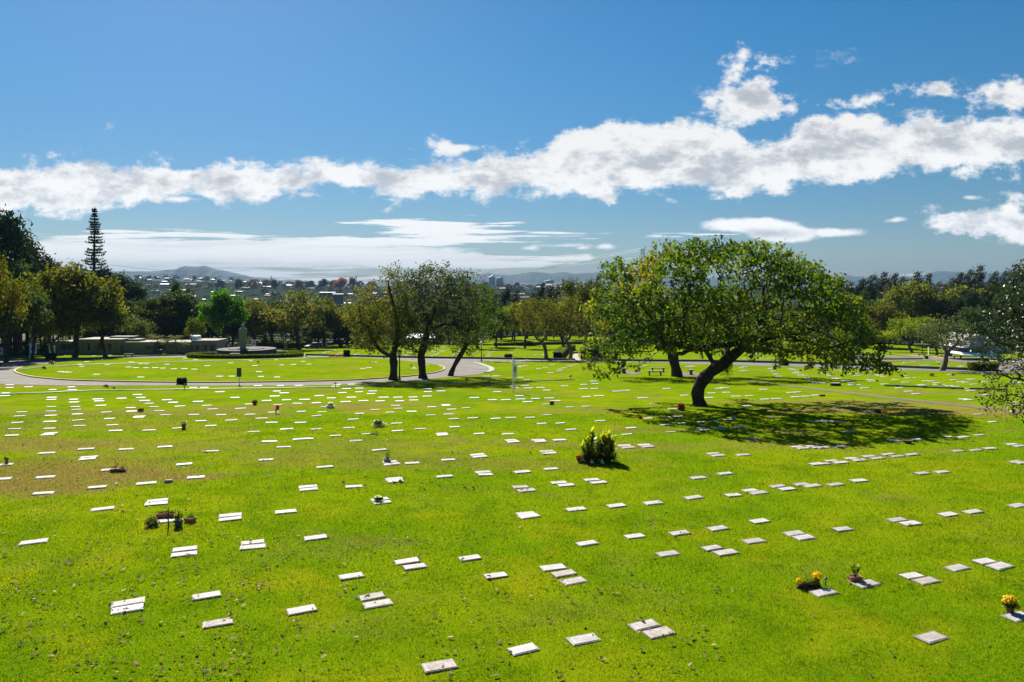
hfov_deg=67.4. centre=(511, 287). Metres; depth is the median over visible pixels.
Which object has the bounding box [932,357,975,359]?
yellow kerb
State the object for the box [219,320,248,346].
wood tree
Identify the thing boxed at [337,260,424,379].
old tree
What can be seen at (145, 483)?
grave marker
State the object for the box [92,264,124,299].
pine tree
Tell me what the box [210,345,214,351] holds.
window
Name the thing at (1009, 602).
flower pot
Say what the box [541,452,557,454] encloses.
grave marker
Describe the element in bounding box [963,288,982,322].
wood tree
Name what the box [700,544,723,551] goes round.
grave marker
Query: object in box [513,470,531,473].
grave marker
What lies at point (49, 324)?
leafy tree
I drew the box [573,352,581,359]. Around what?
footpath
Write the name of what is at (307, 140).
sky
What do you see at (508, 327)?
leafy tree
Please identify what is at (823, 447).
grave marker
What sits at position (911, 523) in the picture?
grave marker
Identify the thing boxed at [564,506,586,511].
grave marker
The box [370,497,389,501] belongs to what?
grave marker
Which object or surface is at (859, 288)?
casuarina tree
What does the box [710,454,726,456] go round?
grave marker
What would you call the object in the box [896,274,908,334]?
casuarina tree
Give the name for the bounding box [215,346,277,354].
statue plinth
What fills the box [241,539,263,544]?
grave marker
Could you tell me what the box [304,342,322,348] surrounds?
parked car
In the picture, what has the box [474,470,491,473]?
grave marker
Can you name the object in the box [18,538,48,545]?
grave marker
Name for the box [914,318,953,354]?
leafy tree
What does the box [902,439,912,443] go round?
clay bowl
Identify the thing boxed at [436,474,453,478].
grave marker
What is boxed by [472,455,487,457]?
grave marker
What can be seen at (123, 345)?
chapel building
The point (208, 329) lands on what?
wood tree
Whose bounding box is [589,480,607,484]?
grave marker
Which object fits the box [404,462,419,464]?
grave marker
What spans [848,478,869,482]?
grave marker
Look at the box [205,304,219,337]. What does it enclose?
wood tree
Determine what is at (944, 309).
leafy tree
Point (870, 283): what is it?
casuarina tree
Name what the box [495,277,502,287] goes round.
tower block
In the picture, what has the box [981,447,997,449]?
grave marker
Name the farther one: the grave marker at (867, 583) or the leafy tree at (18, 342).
the leafy tree at (18, 342)
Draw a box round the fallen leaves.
[0,397,1022,679]
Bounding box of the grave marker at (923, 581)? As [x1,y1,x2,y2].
[911,576,941,585]
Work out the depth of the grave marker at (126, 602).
19.41 m
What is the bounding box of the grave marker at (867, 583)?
[851,579,881,588]
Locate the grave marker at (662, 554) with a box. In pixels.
[655,550,680,557]
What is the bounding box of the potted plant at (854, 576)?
[847,564,862,582]
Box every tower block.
[488,275,494,287]
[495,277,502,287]
[544,280,553,284]
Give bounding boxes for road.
[0,349,488,384]
[484,359,1023,373]
[855,355,1023,372]
[855,359,961,361]
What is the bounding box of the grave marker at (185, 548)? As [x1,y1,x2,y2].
[172,545,197,552]
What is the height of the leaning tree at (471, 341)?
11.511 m
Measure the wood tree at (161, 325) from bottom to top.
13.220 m
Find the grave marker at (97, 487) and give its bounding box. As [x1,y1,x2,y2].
[86,485,107,489]
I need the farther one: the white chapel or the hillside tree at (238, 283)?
the hillside tree at (238, 283)
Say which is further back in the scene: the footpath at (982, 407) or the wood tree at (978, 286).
the wood tree at (978, 286)
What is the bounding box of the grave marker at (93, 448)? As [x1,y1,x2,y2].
[76,447,94,450]
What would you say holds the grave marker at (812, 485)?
on the lawn at (604, 398)
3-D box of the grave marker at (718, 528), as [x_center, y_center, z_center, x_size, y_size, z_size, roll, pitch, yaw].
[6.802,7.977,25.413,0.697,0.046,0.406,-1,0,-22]
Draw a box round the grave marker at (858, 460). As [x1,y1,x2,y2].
[849,458,868,461]
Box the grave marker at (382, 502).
[373,500,390,504]
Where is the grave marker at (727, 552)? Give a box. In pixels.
[711,548,739,556]
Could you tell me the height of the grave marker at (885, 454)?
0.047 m
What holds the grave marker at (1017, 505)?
on the lawn at (604, 398)
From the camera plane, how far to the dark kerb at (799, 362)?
118.00 m
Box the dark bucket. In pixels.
[174,511,183,527]
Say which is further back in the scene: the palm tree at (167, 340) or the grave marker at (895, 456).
the palm tree at (167, 340)
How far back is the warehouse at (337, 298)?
1097.61 m
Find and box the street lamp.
[397,350,401,379]
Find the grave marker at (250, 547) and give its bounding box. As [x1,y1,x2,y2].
[239,543,265,550]
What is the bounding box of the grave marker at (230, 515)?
[219,512,241,517]
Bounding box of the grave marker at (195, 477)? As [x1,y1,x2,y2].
[187,475,204,478]
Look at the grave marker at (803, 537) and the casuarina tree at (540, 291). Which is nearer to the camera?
the grave marker at (803, 537)
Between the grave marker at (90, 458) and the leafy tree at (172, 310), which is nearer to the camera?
the grave marker at (90, 458)
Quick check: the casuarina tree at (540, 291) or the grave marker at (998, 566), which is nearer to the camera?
the grave marker at (998, 566)
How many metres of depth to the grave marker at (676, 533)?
24.86 m
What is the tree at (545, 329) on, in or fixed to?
on the lawn at (604, 398)
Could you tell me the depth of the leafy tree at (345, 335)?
209.74 m
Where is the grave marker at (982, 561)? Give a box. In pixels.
[971,558,996,565]
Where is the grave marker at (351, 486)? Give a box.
[345,485,362,488]
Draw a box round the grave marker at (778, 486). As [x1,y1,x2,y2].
[769,484,787,487]
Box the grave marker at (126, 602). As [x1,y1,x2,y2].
[111,596,144,608]
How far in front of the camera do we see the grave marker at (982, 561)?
22.29 m
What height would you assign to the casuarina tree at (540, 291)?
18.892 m
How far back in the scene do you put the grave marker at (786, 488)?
30.35 m
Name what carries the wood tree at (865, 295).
on the lawn at (604, 398)
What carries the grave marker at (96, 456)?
on the lawn at (604, 398)
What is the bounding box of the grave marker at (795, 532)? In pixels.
[781,530,805,536]
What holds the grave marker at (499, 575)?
on the lawn at (604, 398)
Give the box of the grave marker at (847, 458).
[842,457,858,459]
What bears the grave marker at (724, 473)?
on the lawn at (604, 398)
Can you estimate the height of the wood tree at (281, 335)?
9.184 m
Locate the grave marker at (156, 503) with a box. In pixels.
[144,501,167,505]
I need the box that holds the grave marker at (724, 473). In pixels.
[716,472,733,474]
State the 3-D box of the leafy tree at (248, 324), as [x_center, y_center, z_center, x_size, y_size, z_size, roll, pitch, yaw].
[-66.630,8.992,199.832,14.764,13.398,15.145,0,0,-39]
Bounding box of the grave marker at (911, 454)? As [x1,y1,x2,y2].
[903,453,920,455]
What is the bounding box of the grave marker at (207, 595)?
[192,590,221,601]
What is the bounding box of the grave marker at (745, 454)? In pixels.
[734,453,751,455]
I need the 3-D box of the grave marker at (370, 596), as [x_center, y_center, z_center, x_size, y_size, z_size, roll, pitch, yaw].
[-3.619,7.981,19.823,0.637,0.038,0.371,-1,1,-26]
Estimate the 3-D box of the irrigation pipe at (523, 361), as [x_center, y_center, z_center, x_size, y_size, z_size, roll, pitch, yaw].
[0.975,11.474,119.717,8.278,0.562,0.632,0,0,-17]
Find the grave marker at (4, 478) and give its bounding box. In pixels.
[0,477,12,480]
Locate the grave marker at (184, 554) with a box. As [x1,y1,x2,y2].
[171,550,197,557]
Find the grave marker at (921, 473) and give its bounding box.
[912,471,931,474]
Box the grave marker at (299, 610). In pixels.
[286,604,317,615]
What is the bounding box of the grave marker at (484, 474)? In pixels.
[477,473,493,475]
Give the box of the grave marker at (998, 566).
[985,561,1014,570]
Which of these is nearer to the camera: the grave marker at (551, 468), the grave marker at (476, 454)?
the grave marker at (551, 468)
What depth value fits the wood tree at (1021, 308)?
182.72 m
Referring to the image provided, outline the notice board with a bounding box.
[237,368,240,384]
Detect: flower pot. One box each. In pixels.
[181,421,186,428]
[1001,594,1020,613]
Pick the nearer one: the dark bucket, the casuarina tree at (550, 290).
the dark bucket
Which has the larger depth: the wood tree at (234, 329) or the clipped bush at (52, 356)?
the wood tree at (234, 329)
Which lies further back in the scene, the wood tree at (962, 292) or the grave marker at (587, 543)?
the wood tree at (962, 292)
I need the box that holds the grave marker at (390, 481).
[388,479,403,482]
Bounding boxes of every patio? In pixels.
[620,371,641,374]
[682,372,698,376]
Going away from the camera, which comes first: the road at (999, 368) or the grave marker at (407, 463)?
the grave marker at (407, 463)
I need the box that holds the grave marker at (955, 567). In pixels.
[944,564,970,571]
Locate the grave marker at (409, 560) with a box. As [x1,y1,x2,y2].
[394,557,419,565]
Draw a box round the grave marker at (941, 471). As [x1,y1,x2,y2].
[933,470,951,473]
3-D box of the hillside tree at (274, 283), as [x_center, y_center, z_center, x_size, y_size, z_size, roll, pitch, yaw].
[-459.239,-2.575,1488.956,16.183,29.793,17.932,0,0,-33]
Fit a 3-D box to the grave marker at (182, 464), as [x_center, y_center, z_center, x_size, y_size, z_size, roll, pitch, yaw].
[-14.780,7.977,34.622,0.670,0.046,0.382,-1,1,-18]
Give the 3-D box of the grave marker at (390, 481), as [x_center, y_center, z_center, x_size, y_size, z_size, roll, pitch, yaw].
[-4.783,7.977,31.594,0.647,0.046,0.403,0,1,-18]
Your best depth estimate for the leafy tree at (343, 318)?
198.68 m
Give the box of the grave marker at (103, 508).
[90,506,114,511]
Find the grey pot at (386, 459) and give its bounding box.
[384,448,390,461]
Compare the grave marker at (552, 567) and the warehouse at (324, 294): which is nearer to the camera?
the grave marker at (552, 567)
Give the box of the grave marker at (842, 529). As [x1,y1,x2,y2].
[831,526,853,531]
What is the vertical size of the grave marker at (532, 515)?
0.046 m
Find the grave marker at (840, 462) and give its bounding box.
[831,461,849,463]
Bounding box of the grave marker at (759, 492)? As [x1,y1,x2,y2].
[748,490,768,494]
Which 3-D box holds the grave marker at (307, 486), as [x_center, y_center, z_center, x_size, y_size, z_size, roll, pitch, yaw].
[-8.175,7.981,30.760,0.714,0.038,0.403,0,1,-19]
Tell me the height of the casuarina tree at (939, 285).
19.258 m
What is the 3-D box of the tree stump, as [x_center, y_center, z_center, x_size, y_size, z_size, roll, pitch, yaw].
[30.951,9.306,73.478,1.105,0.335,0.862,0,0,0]
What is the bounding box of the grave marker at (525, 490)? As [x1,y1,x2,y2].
[516,488,536,492]
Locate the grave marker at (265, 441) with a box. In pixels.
[261,440,277,442]
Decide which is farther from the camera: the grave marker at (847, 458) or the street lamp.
the street lamp
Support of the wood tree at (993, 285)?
on the lawn at (604, 398)
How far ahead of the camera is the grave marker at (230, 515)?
26.80 m
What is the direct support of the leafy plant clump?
on the lawn at (604, 398)
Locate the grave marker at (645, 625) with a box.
[627,619,660,630]
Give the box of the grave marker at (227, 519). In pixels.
[218,516,241,521]
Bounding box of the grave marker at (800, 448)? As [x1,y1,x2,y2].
[796,447,811,449]
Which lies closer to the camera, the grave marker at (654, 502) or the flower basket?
the grave marker at (654, 502)
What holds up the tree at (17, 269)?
on the lawn at (604, 398)
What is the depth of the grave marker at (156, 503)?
28.25 m
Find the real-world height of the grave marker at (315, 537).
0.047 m
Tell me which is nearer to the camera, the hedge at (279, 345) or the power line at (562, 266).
the hedge at (279, 345)
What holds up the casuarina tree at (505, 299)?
on the lawn at (604, 398)
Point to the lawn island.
(323, 368)
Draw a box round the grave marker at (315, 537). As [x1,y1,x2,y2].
[303,534,327,541]
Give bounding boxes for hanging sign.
[28,342,36,357]
[511,356,517,392]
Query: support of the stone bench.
on the lawn at (604, 398)
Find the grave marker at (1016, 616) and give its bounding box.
[1000,611,1023,622]
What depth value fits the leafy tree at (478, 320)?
189.57 m
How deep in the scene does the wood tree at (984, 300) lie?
189.63 m
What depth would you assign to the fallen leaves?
19.80 m
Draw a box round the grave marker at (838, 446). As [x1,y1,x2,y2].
[832,445,846,447]
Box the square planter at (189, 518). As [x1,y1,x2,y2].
[184,515,196,522]
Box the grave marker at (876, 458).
[870,457,886,459]
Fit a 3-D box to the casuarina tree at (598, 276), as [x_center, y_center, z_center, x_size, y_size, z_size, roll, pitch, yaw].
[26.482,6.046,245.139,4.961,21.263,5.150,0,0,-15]
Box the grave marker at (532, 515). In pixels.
[517,513,540,519]
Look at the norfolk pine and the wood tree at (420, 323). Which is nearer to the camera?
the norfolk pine
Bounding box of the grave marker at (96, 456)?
[79,455,98,458]
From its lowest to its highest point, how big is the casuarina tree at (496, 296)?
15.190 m
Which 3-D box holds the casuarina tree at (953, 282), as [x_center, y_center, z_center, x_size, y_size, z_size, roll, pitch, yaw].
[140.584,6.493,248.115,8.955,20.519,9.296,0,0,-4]
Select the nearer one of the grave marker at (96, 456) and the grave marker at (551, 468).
the grave marker at (551, 468)
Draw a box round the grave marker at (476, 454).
[469,453,484,455]
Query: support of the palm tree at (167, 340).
on the lawn at (604, 398)
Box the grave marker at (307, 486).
[298,484,316,488]
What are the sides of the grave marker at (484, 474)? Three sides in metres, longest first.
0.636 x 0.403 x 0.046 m
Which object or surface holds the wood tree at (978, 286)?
on the lawn at (604, 398)
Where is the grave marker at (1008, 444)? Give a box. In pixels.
[1003,443,1019,445]
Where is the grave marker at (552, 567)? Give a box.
[538,563,567,571]
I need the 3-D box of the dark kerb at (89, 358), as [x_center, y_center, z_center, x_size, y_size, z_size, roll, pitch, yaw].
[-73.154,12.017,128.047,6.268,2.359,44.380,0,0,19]
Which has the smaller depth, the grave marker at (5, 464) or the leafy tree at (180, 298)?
the grave marker at (5, 464)
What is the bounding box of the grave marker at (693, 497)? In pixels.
[683,495,704,499]
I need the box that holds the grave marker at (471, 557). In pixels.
[457,554,481,561]
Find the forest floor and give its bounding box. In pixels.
[0,334,1023,356]
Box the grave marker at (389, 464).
[384,462,399,465]
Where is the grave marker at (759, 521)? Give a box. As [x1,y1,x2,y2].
[748,518,770,523]
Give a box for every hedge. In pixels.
[186,351,303,358]
[251,341,305,348]
[493,341,582,345]
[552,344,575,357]
[579,345,610,358]
[749,345,820,353]
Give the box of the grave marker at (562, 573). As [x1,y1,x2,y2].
[550,569,577,578]
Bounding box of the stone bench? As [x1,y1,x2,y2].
[647,371,662,375]
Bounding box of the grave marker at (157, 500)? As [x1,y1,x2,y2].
[146,498,168,502]
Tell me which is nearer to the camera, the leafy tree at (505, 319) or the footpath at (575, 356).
the footpath at (575, 356)
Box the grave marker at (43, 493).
[31,491,54,495]
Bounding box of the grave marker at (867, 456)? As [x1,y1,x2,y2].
[860,455,877,457]
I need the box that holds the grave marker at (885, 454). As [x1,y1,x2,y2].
[879,453,896,455]
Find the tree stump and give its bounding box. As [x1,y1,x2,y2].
[830,382,840,385]
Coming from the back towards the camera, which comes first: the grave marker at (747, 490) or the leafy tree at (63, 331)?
the leafy tree at (63, 331)
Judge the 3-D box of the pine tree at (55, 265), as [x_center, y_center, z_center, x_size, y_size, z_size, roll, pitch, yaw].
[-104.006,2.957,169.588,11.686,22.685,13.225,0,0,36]
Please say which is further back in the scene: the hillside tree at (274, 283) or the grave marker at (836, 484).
the hillside tree at (274, 283)
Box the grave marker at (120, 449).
[117,448,133,450]
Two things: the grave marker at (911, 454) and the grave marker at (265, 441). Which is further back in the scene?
the grave marker at (265, 441)
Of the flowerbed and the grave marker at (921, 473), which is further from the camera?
the grave marker at (921, 473)
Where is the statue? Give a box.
[237,324,248,348]
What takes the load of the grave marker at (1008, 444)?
on the lawn at (604, 398)
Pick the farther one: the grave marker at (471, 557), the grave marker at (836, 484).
the grave marker at (836, 484)
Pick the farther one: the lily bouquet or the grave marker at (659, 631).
the lily bouquet
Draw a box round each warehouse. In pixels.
[319,292,334,299]
[333,294,342,303]
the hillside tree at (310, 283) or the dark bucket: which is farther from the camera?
the hillside tree at (310, 283)
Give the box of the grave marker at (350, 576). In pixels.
[338,572,364,580]
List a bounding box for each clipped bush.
[44,353,56,359]
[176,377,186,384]
[343,350,349,356]
[966,362,999,370]
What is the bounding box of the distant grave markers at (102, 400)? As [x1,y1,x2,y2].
[0,346,1021,403]
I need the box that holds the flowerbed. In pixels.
[795,571,821,589]
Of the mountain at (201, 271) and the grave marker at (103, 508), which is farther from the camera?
the mountain at (201, 271)
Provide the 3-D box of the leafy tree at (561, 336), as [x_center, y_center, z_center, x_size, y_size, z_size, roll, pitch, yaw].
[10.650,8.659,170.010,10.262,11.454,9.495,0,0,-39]
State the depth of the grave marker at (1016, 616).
18.58 m
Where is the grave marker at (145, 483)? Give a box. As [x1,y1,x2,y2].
[136,481,156,485]
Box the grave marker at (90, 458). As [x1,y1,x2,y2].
[78,457,95,460]
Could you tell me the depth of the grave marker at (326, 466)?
34.08 m
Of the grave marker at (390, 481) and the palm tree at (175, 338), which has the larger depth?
the palm tree at (175, 338)
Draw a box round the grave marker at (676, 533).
[667,530,691,536]
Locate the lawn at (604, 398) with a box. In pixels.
[0,280,1023,681]
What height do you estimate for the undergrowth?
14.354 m
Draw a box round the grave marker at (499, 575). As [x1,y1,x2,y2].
[483,571,508,579]
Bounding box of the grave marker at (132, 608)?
[111,603,143,614]
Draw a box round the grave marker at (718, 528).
[706,525,729,531]
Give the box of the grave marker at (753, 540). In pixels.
[741,537,766,543]
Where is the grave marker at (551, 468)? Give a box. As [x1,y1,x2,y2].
[543,467,558,470]
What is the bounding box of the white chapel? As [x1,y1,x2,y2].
[939,332,1014,357]
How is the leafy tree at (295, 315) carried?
on the lawn at (604, 398)
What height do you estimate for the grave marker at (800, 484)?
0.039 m
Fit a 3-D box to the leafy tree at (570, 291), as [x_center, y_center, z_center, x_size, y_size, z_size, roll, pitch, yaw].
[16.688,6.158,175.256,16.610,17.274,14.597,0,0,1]
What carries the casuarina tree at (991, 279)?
on the lawn at (604, 398)
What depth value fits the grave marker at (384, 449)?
37.66 m
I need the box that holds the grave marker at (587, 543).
[575,540,598,546]
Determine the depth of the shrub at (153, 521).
25.68 m
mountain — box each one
[67,266,316,284]
[362,271,1012,289]
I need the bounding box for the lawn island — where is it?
[15,357,443,380]
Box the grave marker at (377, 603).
[362,598,392,609]
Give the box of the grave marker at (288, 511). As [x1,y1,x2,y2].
[275,509,296,514]
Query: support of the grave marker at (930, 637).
on the lawn at (604, 398)
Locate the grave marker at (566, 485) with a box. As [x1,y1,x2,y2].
[557,483,575,486]
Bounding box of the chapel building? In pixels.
[53,335,227,354]
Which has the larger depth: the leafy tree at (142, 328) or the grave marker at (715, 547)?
the leafy tree at (142, 328)
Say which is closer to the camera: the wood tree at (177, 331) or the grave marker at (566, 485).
the grave marker at (566, 485)
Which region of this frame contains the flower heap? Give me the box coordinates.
[372,420,387,426]
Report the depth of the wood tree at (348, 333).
216.58 m
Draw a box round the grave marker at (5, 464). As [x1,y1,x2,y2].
[0,463,13,465]
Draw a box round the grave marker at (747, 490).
[740,488,758,492]
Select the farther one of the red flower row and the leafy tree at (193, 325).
the leafy tree at (193, 325)
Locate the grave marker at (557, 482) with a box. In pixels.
[550,480,566,484]
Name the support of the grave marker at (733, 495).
on the lawn at (604, 398)
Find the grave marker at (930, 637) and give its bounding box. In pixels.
[914,631,949,643]
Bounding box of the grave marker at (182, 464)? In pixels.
[176,462,191,465]
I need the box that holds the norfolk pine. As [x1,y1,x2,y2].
[80,208,106,274]
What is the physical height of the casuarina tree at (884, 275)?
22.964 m
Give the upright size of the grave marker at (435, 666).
0.047 m
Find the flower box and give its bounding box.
[326,401,334,407]
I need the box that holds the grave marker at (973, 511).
[961,509,984,514]
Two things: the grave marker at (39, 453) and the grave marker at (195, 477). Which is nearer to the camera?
the grave marker at (195, 477)
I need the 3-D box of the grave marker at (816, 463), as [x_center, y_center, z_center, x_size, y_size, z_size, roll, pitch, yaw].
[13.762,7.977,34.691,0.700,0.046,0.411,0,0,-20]
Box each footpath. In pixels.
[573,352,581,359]
[747,381,1023,411]
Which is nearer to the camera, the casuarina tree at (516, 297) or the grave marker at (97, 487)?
the grave marker at (97, 487)
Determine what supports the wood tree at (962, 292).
on the lawn at (604, 398)
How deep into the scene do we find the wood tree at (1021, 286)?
199.39 m
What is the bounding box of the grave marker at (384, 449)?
[371,448,386,451]
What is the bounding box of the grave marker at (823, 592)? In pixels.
[808,587,838,597]
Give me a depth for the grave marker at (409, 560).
22.33 m
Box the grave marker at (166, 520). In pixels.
[158,518,174,522]
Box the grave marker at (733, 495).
[723,493,742,496]
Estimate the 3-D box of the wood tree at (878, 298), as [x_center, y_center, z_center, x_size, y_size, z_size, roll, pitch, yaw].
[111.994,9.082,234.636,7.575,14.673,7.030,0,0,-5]
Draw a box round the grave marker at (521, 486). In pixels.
[511,485,529,488]
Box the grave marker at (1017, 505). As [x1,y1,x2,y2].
[1006,503,1023,507]
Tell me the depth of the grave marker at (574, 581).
20.81 m
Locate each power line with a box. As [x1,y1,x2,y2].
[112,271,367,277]
[488,248,641,270]
[490,250,641,271]
[495,257,640,271]
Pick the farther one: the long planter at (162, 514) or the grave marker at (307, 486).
the grave marker at (307, 486)
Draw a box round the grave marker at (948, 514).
[937,511,959,516]
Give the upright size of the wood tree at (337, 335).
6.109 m
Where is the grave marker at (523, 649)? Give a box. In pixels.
[507,642,539,656]
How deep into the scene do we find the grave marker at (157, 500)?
28.70 m
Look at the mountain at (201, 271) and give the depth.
7338.37 m
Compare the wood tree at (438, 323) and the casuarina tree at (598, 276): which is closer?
the wood tree at (438, 323)
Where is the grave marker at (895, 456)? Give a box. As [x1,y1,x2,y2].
[889,455,905,457]
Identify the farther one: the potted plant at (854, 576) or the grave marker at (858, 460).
the grave marker at (858, 460)
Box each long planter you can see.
[110,463,126,471]
[155,510,177,518]
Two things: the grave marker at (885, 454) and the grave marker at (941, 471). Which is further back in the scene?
the grave marker at (885, 454)
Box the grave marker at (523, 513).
[515,511,534,515]
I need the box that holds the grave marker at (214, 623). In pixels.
[202,617,233,629]
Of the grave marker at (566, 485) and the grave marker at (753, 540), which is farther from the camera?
the grave marker at (566, 485)
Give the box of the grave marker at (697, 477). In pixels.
[688,476,706,479]
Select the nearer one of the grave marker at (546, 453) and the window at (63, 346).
the grave marker at (546, 453)
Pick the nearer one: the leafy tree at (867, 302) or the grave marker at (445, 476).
the grave marker at (445, 476)
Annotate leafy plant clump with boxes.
[576,426,618,463]
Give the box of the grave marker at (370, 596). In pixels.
[358,591,385,601]
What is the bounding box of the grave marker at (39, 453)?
[38,451,55,454]
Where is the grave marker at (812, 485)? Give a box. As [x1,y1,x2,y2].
[804,483,822,487]
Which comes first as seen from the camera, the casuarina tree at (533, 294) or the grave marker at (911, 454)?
the grave marker at (911, 454)
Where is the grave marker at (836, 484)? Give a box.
[825,482,845,486]
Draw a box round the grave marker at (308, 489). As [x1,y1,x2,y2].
[299,487,317,491]
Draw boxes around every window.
[61,344,66,348]
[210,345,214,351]
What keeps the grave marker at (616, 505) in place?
on the lawn at (604, 398)
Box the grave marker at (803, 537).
[792,534,816,540]
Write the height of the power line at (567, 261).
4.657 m
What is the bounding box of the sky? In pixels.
[0,0,1023,285]
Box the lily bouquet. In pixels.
[374,495,382,501]
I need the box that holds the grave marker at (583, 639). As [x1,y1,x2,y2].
[565,633,601,645]
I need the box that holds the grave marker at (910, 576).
[898,572,925,579]
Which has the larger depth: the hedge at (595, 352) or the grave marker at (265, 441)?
the hedge at (595, 352)
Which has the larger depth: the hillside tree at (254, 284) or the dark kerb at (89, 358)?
the hillside tree at (254, 284)
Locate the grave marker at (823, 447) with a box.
[816,446,830,448]
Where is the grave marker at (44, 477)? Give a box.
[34,475,55,478]
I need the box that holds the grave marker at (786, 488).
[776,487,796,490]
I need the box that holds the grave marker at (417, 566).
[402,563,426,570]
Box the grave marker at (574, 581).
[559,576,587,585]
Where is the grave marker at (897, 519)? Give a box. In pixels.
[886,517,908,522]
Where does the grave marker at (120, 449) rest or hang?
on the lawn at (604, 398)
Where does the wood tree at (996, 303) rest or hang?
on the lawn at (604, 398)
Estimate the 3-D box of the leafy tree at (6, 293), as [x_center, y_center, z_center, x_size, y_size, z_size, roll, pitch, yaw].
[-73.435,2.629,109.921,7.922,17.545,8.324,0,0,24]
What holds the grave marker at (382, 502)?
on the lawn at (604, 398)
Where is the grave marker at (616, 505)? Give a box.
[605,503,627,508]
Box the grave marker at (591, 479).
[583,478,600,481]
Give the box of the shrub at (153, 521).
[144,515,159,526]
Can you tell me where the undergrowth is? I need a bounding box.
[0,329,1020,354]
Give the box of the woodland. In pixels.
[113,274,982,333]
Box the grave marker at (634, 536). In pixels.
[623,533,645,539]
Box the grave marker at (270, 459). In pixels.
[258,458,273,460]
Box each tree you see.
[0,204,47,354]
[0,250,31,336]
[0,282,55,361]
[0,328,21,355]
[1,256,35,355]
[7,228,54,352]
[7,289,41,357]
[23,258,130,356]
[25,277,59,359]
[26,301,84,352]
[41,250,59,349]
[68,299,141,356]
[79,316,98,338]
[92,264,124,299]
[100,323,123,336]
[114,270,141,303]
[115,305,163,331]
[118,316,157,339]
[119,300,140,337]
[130,279,150,300]
[131,298,152,319]
[142,296,165,337]
[143,297,183,338]
[148,335,164,354]
[152,285,208,339]
[155,323,179,338]
[161,339,174,354]
[162,318,187,338]
[165,280,181,295]
[165,335,184,354]
[181,310,208,339]
[184,315,206,338]
[188,309,218,337]
[193,287,250,337]
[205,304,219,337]
[214,279,225,289]
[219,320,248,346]
[234,278,244,293]
[236,298,277,339]
[247,279,257,293]
[248,294,290,341]
[253,324,274,341]
[256,287,335,349]
[257,325,266,341]
[260,279,268,290]
[271,278,278,288]
[274,322,293,339]
[277,325,288,348]
[282,322,305,338]
[294,279,304,290]
[298,294,346,345]
[299,325,316,340]
[301,324,332,342]
[305,280,314,289]
[318,278,329,291]
[326,327,347,342]
[332,276,348,293]
[333,303,354,344]
[336,326,353,341]
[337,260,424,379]
[339,305,385,346]
[348,277,357,285]
[357,281,363,288]
[367,281,376,286]
[381,320,404,338]
[391,259,484,378]
[409,312,426,333]
[433,316,444,339]
[438,319,455,343]
[447,277,505,375]
[448,308,459,320]
[452,294,503,348]
[479,304,511,346]
[486,293,500,339]
[498,285,511,338]
[503,295,540,348]
[503,300,521,341]
[507,289,520,339]
[511,296,566,357]
[525,292,536,338]
[531,282,545,333]
[537,290,593,357]
[538,283,556,339]
[538,306,580,346]
[553,284,560,338]
[556,276,614,342]
[576,234,905,405]
[579,276,592,331]
[587,288,808,376]
[593,274,600,336]
[796,310,820,335]
[819,315,839,337]
[843,281,855,295]
[844,298,877,342]
[852,278,866,337]
[856,299,910,348]
[859,288,873,302]
[863,271,880,294]
[867,290,878,333]
[873,294,882,340]
[873,316,936,351]
[875,272,889,336]
[875,277,946,345]
[880,272,900,294]
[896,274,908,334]
[907,270,924,284]
[912,313,975,370]
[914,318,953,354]
[921,273,933,287]
[932,279,946,339]
[932,283,994,319]
[942,276,959,291]
[944,281,958,293]
[949,297,967,324]
[951,272,963,288]
[952,306,1007,336]
[954,285,969,305]
[959,267,977,288]
[961,259,1023,423]
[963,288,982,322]
[966,280,992,304]
[971,264,986,286]
[975,295,997,333]
[983,269,1001,289]
[985,288,998,301]
[986,284,1000,293]
[988,294,1011,340]
[990,281,1006,337]
[996,292,1017,343]
[997,267,1011,336]
[1001,299,1023,348]
[1005,263,1022,338]
[1013,282,1023,345]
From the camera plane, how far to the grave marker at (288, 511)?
27.24 m
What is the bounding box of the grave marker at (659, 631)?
[641,626,676,639]
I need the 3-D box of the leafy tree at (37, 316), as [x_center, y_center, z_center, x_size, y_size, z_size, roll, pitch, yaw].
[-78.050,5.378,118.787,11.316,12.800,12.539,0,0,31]
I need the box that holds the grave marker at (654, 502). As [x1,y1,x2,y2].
[642,500,663,505]
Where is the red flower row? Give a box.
[329,354,342,356]
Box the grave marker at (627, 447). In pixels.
[620,446,635,448]
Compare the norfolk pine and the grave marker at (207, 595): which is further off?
the norfolk pine
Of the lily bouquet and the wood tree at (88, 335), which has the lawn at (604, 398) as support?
the wood tree at (88, 335)
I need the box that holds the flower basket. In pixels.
[677,403,685,409]
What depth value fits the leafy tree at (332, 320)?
201.48 m
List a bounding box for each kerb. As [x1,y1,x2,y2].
[0,354,184,363]
[0,375,574,394]
[14,365,444,382]
[18,357,344,369]
[306,354,574,359]
[471,362,494,372]
[586,358,968,369]
[855,358,922,359]
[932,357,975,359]
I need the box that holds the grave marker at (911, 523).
[898,520,922,526]
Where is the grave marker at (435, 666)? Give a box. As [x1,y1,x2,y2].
[420,658,458,673]
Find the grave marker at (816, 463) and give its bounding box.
[807,462,824,465]
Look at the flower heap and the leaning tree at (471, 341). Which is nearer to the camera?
the flower heap
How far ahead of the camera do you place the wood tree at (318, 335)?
209.32 m
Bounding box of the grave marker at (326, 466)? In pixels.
[316,465,332,468]
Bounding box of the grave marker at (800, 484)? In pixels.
[792,482,808,485]

